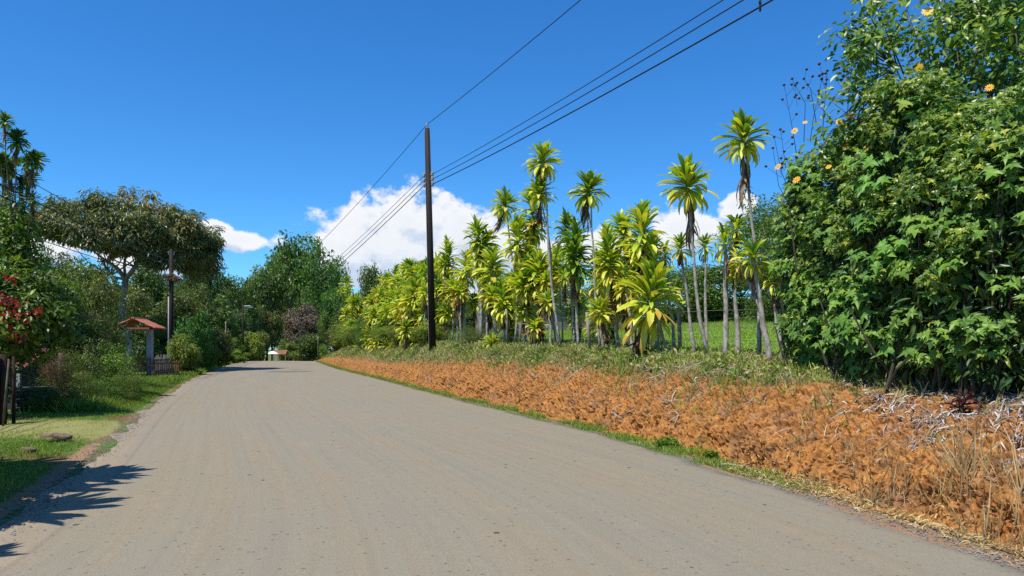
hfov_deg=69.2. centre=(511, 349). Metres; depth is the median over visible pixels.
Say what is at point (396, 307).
dracaena
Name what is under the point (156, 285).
broadleaf tree
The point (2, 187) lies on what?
slender plant
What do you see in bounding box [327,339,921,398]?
bank herbs
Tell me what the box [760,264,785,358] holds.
dracaena
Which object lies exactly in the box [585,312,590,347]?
fence post
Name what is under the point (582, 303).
dracaena
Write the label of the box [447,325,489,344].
shrub
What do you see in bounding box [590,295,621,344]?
dracaena
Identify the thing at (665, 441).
weed clump
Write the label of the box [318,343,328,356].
shrub
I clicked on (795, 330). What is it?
flowering shrub
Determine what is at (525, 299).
dracaena
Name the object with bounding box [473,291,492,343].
dracaena
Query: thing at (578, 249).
dracaena
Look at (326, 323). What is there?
broadleaf tree
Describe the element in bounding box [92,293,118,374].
shrub
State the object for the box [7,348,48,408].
shed
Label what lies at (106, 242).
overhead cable
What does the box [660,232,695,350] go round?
dracaena
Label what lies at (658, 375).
dry root
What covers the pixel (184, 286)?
broadleaf tree
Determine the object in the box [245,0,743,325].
overhead cable
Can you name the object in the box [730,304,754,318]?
shrub
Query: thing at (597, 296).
broadleaf tree
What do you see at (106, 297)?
shrub
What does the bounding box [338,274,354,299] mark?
dracaena
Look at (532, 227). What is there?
dracaena
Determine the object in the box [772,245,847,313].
shrub
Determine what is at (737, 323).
dracaena
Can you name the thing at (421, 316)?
dracaena
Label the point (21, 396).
block wall
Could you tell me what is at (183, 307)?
broadleaf tree
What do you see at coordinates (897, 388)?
bank tufts
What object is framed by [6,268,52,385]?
shrub
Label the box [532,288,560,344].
dracaena
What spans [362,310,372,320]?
dracaena
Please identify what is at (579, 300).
dracaena
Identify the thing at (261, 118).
sky
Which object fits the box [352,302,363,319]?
dracaena
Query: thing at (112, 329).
shrub
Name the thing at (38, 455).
verge grass
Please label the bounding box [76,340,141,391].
shrub
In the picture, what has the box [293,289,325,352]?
broadleaf tree
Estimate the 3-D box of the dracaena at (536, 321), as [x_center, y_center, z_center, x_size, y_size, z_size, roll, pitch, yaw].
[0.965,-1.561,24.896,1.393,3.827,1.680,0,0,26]
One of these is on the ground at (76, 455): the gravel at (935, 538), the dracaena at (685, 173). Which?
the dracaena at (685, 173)
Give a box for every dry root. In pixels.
[647,370,664,386]
[664,411,678,427]
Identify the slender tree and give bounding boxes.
[0,144,46,281]
[0,194,37,280]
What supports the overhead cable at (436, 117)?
attached to the utility pole at (427, 175)
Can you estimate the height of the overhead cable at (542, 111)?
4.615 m
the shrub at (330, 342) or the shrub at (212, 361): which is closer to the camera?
the shrub at (212, 361)
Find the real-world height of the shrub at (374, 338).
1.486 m
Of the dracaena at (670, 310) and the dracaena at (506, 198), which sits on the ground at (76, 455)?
the dracaena at (670, 310)
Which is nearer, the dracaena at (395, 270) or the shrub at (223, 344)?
the dracaena at (395, 270)
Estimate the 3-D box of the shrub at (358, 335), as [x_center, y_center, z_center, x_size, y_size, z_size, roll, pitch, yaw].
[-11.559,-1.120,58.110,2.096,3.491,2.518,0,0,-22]
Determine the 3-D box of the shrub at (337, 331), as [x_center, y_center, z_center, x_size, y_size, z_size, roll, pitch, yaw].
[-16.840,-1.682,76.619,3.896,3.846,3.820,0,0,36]
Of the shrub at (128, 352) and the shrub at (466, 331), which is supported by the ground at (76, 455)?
the shrub at (128, 352)
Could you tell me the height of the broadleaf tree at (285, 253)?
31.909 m
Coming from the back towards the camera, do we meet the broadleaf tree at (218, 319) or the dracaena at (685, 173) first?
the broadleaf tree at (218, 319)
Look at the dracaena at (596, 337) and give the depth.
22.70 m
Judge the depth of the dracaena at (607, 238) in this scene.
19.25 m
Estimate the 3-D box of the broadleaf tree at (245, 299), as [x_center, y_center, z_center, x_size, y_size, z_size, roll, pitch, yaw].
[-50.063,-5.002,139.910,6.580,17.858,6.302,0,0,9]
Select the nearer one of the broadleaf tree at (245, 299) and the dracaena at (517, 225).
the dracaena at (517, 225)
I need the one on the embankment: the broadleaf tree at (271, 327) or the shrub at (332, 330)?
the shrub at (332, 330)
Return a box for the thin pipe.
[168,297,168,352]
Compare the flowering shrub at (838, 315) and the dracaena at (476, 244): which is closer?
the flowering shrub at (838, 315)
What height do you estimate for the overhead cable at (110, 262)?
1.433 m
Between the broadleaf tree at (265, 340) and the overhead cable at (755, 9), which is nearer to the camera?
the overhead cable at (755, 9)
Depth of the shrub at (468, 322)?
58.26 m
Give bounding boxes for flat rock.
[41,433,72,439]
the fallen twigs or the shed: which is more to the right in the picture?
the fallen twigs
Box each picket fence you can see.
[151,358,178,375]
[154,354,172,373]
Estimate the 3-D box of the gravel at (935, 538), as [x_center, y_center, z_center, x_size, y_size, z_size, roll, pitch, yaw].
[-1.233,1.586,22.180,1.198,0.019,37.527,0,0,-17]
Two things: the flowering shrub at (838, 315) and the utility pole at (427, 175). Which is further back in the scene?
the utility pole at (427, 175)
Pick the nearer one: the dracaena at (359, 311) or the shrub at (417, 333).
the shrub at (417, 333)
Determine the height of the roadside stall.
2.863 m
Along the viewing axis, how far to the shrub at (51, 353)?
23.32 m
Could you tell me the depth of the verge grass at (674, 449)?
12.94 m
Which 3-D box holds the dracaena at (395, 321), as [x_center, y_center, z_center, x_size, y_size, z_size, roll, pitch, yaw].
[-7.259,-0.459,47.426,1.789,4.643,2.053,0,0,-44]
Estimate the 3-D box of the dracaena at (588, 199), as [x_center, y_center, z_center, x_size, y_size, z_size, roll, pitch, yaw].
[2.083,-2.384,20.232,1.240,5.093,1.049,0,0,-43]
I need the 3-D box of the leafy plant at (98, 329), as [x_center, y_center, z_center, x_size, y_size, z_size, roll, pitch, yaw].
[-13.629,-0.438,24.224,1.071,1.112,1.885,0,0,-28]
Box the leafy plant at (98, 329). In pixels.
[80,320,110,350]
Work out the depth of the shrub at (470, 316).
57.89 m
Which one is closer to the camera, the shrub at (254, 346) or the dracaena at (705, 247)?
the dracaena at (705, 247)
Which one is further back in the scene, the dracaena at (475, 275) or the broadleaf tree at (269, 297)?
the broadleaf tree at (269, 297)
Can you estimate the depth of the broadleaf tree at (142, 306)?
74.37 m
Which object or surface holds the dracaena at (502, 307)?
on the ground at (76, 455)
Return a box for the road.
[0,361,1023,575]
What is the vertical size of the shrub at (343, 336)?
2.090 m
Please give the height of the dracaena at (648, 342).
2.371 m
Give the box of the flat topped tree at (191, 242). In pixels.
[25,185,226,335]
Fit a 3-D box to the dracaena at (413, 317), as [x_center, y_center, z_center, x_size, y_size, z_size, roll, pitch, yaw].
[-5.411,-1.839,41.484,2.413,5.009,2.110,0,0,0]
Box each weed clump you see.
[652,436,680,447]
[700,449,719,457]
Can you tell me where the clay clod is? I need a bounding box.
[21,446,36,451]
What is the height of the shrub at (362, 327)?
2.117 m
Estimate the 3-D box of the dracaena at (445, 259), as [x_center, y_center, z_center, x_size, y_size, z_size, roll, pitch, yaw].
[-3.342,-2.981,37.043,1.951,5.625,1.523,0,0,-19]
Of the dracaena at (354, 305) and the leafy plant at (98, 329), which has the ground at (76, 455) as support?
the dracaena at (354, 305)
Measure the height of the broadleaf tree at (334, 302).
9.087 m
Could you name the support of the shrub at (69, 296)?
on the ground at (76, 455)
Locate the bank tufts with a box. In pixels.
[347,344,1023,508]
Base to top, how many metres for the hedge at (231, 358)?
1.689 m
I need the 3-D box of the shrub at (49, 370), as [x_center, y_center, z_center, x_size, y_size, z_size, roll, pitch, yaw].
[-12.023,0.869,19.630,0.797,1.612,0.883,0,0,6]
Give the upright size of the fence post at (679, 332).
1.582 m
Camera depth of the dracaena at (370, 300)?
71.13 m
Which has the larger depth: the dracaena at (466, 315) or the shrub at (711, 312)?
the shrub at (711, 312)
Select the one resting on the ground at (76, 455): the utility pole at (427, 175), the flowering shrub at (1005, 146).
the flowering shrub at (1005, 146)
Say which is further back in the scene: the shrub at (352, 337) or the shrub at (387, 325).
the shrub at (352, 337)
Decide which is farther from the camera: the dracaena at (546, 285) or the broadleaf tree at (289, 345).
the broadleaf tree at (289, 345)
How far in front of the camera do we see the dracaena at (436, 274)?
42.95 m
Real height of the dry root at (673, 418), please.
0.254 m
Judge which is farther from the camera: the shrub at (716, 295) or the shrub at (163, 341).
the shrub at (163, 341)
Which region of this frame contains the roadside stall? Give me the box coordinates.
[274,350,288,360]
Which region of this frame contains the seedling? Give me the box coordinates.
[944,388,981,414]
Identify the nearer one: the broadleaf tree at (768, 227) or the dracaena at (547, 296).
the dracaena at (547, 296)
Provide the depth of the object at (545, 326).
45.22 m
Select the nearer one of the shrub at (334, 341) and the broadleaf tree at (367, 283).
the shrub at (334, 341)
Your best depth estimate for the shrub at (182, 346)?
45.59 m
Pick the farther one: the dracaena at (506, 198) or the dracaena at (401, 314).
the dracaena at (401, 314)
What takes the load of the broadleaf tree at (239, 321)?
on the ground at (76, 455)
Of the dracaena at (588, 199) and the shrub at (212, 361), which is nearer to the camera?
the dracaena at (588, 199)
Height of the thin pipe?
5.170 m
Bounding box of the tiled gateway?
[117,317,165,376]
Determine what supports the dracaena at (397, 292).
on the embankment
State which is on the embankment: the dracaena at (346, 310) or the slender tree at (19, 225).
the dracaena at (346, 310)
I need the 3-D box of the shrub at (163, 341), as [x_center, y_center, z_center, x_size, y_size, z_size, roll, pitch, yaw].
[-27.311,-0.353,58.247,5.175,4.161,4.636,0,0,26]
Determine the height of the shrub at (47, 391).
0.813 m
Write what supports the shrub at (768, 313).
on the ground at (76, 455)
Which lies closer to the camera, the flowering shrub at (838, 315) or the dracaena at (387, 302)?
the flowering shrub at (838, 315)
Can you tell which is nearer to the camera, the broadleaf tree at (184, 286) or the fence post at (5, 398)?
the fence post at (5, 398)
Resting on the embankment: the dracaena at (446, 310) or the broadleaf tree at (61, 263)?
the dracaena at (446, 310)
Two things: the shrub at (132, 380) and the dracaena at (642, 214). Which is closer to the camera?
the dracaena at (642, 214)
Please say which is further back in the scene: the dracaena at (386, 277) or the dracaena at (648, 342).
the dracaena at (386, 277)
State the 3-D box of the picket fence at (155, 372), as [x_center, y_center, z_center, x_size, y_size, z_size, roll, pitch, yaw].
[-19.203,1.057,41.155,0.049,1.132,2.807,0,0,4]
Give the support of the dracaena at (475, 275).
on the ground at (76, 455)
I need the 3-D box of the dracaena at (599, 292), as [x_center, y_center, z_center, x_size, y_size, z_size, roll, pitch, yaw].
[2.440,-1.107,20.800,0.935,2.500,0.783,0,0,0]
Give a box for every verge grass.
[0,409,132,509]
[128,361,232,384]
[316,359,857,495]
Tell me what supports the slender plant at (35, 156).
on the ground at (76, 455)
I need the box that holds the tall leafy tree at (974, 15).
[796,0,1023,175]
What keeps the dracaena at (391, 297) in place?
on the ground at (76, 455)
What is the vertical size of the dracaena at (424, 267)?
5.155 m
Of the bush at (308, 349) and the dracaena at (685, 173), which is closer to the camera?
the dracaena at (685, 173)
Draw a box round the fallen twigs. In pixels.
[368,347,1023,492]
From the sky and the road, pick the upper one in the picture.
the sky
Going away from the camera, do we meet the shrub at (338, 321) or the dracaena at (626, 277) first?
the dracaena at (626, 277)
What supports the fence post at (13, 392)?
on the ground at (76, 455)
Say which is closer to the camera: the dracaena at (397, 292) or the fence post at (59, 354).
the fence post at (59, 354)
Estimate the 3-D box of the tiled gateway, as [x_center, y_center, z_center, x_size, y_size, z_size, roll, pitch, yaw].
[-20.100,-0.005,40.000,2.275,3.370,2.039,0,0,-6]
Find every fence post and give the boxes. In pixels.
[0,354,6,424]
[2,359,9,425]
[12,356,15,422]
[58,353,61,389]
[505,309,507,342]
[519,321,521,341]
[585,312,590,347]
[677,290,681,348]
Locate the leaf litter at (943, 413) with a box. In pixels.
[760,368,1023,475]
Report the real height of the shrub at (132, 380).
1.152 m
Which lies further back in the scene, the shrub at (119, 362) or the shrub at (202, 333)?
the shrub at (202, 333)
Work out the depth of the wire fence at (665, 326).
16.86 m
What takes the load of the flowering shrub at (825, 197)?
on the embankment
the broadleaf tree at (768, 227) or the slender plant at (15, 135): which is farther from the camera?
the broadleaf tree at (768, 227)
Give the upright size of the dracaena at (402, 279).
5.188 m
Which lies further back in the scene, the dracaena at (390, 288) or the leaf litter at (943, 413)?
the dracaena at (390, 288)
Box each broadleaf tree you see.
[31,237,56,280]
[45,245,74,289]
[60,255,120,305]
[101,285,153,333]
[112,265,180,322]
[173,281,215,315]
[178,259,228,306]
[197,294,239,337]
[211,274,248,330]
[228,308,257,339]
[233,278,264,332]
[237,260,296,344]
[240,329,270,358]
[248,305,286,360]
[253,229,334,336]
[276,338,309,360]
[278,336,293,360]
[281,301,321,360]
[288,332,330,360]
[292,236,350,343]
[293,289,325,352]
[316,310,337,353]
[317,286,349,328]
[357,260,391,303]
[557,284,594,306]
[581,285,658,314]
[639,264,684,322]
[654,261,732,321]
[713,191,786,293]
[743,195,851,274]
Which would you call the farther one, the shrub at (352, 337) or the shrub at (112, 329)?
the shrub at (352, 337)
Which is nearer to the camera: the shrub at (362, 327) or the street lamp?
the shrub at (362, 327)
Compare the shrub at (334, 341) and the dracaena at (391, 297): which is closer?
the dracaena at (391, 297)
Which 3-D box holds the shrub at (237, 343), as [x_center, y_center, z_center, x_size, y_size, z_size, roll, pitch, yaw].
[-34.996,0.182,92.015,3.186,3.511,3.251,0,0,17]
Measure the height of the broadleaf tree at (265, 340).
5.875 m
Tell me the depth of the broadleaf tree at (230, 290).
133.79 m
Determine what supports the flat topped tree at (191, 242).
on the ground at (76, 455)
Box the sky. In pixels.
[0,0,1021,349]
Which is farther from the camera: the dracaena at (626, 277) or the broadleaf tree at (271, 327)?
the broadleaf tree at (271, 327)
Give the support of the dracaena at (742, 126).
on the ground at (76, 455)
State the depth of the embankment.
10.26 m
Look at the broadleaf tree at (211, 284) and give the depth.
119.36 m
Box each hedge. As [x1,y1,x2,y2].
[218,353,238,364]
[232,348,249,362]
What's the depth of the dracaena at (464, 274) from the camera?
34.45 m
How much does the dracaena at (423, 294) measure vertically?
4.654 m
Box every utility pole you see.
[161,249,181,355]
[423,123,435,351]
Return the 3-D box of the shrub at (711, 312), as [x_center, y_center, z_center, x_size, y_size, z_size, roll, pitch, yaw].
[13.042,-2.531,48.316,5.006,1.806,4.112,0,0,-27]
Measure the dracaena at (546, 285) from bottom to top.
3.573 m
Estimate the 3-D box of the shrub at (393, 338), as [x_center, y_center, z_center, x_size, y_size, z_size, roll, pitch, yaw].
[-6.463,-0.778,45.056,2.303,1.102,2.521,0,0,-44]
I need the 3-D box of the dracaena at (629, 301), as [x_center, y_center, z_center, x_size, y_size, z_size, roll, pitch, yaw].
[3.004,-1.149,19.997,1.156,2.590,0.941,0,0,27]
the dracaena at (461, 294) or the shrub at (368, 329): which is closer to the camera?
the dracaena at (461, 294)
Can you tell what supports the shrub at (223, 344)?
on the ground at (76, 455)
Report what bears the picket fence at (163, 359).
on the ground at (76, 455)
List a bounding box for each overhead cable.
[0,164,236,307]
[0,184,237,311]
[0,195,242,315]
[0,226,238,319]
[243,0,722,322]
[244,0,772,329]
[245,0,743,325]
[247,0,580,301]
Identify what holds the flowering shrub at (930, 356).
on the embankment
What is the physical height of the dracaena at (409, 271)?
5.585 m
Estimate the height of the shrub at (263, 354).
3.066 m
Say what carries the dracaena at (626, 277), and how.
on the embankment
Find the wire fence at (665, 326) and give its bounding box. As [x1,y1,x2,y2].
[469,309,779,344]
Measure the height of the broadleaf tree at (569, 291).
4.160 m
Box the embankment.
[316,345,1023,557]
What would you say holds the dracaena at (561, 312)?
on the ground at (76, 455)
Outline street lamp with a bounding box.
[242,304,250,354]
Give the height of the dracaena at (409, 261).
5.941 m
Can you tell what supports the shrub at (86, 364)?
on the ground at (76, 455)
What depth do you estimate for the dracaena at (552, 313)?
26.79 m
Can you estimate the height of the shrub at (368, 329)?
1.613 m
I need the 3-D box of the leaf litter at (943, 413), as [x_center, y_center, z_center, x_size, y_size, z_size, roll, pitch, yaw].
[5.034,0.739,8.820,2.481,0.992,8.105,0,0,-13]
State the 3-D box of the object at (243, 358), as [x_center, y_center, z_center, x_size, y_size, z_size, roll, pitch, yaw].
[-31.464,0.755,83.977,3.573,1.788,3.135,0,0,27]
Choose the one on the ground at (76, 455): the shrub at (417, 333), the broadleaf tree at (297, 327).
the broadleaf tree at (297, 327)
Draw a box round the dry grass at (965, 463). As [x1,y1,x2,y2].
[781,404,1023,554]
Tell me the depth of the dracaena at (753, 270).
13.25 m
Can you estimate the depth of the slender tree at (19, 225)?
22.73 m
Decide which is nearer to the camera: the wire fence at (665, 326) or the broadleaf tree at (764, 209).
the wire fence at (665, 326)
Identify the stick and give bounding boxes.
[981,400,1004,437]
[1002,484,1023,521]
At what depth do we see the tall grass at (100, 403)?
19.54 m
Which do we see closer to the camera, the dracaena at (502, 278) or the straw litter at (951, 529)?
the straw litter at (951, 529)
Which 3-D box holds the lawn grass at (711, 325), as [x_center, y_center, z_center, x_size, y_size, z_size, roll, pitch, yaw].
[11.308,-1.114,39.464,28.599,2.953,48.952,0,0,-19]
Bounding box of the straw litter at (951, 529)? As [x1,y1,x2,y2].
[710,432,1023,564]
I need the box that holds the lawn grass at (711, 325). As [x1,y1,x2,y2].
[443,317,786,353]
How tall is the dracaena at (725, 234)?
3.062 m
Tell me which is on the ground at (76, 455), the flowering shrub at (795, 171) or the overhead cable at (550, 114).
the flowering shrub at (795, 171)
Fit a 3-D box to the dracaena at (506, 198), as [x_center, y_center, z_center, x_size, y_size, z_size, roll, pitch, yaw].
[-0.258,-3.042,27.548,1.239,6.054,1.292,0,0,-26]
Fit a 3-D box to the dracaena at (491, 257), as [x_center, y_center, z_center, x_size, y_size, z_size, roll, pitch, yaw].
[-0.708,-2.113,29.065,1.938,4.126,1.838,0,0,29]
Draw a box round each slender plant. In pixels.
[0,109,22,273]
[0,127,31,270]
[0,151,24,243]
[13,149,51,272]
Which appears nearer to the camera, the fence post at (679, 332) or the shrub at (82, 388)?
the fence post at (679, 332)
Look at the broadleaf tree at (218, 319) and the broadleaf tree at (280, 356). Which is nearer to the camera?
the broadleaf tree at (218, 319)
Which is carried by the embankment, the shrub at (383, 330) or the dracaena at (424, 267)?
the shrub at (383, 330)
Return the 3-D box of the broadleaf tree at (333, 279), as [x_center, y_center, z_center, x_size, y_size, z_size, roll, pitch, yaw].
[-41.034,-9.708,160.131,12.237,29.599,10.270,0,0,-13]
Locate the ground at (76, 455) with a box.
[0,321,1023,569]
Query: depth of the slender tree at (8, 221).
23.47 m
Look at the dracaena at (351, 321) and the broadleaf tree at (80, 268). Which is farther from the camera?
the broadleaf tree at (80, 268)
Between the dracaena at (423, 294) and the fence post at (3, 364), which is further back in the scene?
the dracaena at (423, 294)
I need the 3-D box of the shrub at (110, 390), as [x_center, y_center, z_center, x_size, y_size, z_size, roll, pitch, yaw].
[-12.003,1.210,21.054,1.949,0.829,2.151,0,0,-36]
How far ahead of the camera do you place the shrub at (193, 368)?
46.82 m
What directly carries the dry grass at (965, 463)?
on the embankment
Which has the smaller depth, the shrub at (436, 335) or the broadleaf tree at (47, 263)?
the shrub at (436, 335)
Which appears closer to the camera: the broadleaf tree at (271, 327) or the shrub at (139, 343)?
the shrub at (139, 343)
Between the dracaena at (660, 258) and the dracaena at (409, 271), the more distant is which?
the dracaena at (409, 271)
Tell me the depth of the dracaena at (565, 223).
23.62 m
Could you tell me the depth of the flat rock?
12.51 m
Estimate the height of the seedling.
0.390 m
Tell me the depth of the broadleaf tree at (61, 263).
87.85 m
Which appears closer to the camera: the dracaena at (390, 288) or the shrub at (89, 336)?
the shrub at (89, 336)
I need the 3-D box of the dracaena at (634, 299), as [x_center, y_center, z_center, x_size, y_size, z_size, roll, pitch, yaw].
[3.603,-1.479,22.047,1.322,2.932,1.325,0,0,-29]
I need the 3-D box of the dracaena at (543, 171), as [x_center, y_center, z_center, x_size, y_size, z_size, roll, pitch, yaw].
[0.946,-3.161,22.822,1.370,6.532,1.236,0,0,0]
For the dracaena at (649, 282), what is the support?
on the embankment
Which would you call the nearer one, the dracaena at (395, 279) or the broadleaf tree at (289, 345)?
the dracaena at (395, 279)
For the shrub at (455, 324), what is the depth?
57.42 m
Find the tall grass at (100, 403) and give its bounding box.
[19,378,179,412]
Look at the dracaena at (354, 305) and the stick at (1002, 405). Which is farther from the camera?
the dracaena at (354, 305)
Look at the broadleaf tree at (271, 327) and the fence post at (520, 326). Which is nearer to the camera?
the fence post at (520, 326)
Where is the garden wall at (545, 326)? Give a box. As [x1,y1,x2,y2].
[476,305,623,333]
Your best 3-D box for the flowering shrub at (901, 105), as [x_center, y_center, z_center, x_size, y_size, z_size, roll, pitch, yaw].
[5.585,-1.701,10.280,2.270,4.478,2.196,0,0,0]
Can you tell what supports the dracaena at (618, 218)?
on the ground at (76, 455)
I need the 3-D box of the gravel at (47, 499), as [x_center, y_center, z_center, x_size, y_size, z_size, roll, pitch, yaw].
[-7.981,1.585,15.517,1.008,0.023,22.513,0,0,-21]
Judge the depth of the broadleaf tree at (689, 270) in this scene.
49.00 m
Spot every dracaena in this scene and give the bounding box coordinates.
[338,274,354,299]
[338,305,351,323]
[341,283,352,303]
[342,292,358,319]
[344,319,354,347]
[345,293,364,322]
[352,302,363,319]
[360,303,380,351]
[362,293,377,312]
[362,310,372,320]
[367,301,387,353]
[369,283,383,310]
[374,272,391,309]
[377,296,395,347]
[379,281,389,302]
[379,287,397,327]
[382,310,399,351]
[383,284,397,302]
[386,272,402,287]
[387,263,400,286]
[387,296,403,349]
[389,284,406,323]
[394,272,426,352]
[394,279,418,347]
[395,270,408,285]
[397,257,415,280]
[400,261,423,297]
[401,259,424,292]
[408,282,441,346]
[414,276,447,341]
[415,283,439,326]
[416,256,442,314]
[421,252,454,306]
[426,234,461,338]
[435,275,469,341]
[446,249,483,338]
[449,280,471,340]
[450,300,469,326]
[461,214,500,340]
[461,266,473,337]
[465,255,479,338]
[472,244,515,338]
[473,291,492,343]
[480,274,518,350]
[487,186,521,342]
[493,264,506,331]
[499,268,515,306]
[500,213,539,344]
[503,266,539,343]
[513,178,552,341]
[518,247,561,343]
[522,139,562,345]
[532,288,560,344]
[534,243,582,342]
[539,258,561,340]
[551,247,563,341]
[552,207,586,342]
[556,215,592,345]
[563,293,590,342]
[565,262,588,341]
[566,169,610,345]
[582,248,606,337]
[583,271,606,346]
[583,291,611,345]
[584,220,640,347]
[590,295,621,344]
[593,209,645,330]
[604,262,636,344]
[609,268,637,349]
[613,198,672,348]
[616,256,686,360]
[618,259,643,340]
[627,234,671,346]
[640,279,666,344]
[655,152,718,352]
[657,239,675,346]
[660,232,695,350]
[694,232,717,343]
[704,213,751,354]
[711,108,771,354]
[722,263,743,353]
[728,239,774,360]
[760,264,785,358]
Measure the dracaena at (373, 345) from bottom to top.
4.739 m
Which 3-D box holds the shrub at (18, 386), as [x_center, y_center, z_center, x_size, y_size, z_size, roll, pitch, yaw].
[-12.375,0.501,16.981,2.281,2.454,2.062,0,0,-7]
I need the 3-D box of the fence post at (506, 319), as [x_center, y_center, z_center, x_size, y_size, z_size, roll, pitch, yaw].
[-0.194,-0.738,27.352,0.114,1.490,0.094,0,0,22]
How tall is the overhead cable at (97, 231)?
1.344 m
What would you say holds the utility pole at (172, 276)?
on the ground at (76, 455)
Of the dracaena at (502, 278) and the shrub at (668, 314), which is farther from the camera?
the shrub at (668, 314)
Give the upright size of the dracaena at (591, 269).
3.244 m
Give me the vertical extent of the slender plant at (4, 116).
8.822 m
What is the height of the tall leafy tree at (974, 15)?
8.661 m
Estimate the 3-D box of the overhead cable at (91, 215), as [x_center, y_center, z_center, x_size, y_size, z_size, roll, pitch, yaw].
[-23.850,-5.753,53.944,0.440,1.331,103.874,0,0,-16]
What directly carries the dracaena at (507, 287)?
on the ground at (76, 455)
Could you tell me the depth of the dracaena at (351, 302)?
84.00 m
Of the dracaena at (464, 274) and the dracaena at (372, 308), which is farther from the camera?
the dracaena at (372, 308)
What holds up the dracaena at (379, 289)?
on the ground at (76, 455)
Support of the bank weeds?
on the embankment
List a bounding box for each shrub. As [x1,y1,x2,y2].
[0,255,86,415]
[0,341,37,408]
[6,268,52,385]
[20,382,63,411]
[28,363,99,400]
[32,298,73,397]
[34,343,109,393]
[35,263,95,385]
[37,352,75,401]
[42,309,117,386]
[53,266,136,374]
[57,378,129,399]
[67,287,111,376]
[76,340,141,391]
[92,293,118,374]
[93,310,125,353]
[108,366,151,399]
[109,329,134,381]
[122,311,167,371]
[135,318,189,360]
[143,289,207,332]
[165,333,200,371]
[174,308,219,367]
[177,352,202,371]
[197,343,223,368]
[210,325,234,366]
[228,337,245,352]
[238,332,263,360]
[257,351,266,360]
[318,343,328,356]
[326,320,340,350]
[328,302,375,324]
[328,334,338,351]
[329,332,342,348]
[334,314,359,347]
[338,325,357,344]
[344,331,361,345]
[350,313,371,352]
[354,322,368,342]
[364,324,384,343]
[367,333,385,342]
[372,324,398,342]
[373,319,396,345]
[382,329,401,344]
[408,321,449,345]
[413,324,450,342]
[437,304,469,332]
[439,312,475,331]
[443,305,475,331]
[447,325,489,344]
[641,303,697,322]
[662,258,778,322]
[674,299,742,321]
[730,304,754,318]
[741,291,784,320]
[760,222,802,331]
[764,68,849,359]
[770,248,841,368]
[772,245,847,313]
[789,37,900,370]
[818,251,926,382]
[823,63,971,389]
[848,84,1023,395]
[913,76,1023,402]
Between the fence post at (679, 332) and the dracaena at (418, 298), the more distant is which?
the dracaena at (418, 298)
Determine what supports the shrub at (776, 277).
on the ground at (76, 455)
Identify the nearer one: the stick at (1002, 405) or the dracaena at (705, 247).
the stick at (1002, 405)
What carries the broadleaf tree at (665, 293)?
on the ground at (76, 455)
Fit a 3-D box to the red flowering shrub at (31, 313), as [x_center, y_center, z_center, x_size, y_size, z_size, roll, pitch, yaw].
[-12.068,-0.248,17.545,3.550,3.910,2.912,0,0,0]
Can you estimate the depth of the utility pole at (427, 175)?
35.29 m
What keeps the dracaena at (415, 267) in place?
on the ground at (76, 455)
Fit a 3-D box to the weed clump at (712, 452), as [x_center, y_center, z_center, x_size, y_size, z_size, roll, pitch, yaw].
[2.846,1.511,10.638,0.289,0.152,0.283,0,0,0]
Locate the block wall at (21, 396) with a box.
[10,386,50,412]
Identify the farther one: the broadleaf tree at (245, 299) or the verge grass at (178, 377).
the broadleaf tree at (245, 299)
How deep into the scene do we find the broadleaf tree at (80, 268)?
80.91 m
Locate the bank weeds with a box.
[320,337,1009,442]
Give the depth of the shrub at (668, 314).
49.39 m
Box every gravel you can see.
[0,394,173,547]
[379,379,1023,571]
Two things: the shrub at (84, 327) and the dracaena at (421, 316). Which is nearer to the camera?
the shrub at (84, 327)
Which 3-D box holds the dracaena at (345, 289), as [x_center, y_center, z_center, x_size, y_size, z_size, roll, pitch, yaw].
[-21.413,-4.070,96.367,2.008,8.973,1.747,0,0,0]
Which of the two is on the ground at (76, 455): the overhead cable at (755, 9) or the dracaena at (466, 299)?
the dracaena at (466, 299)
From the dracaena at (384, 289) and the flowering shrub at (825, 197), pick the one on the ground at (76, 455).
the dracaena at (384, 289)
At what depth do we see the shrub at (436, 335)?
39.21 m

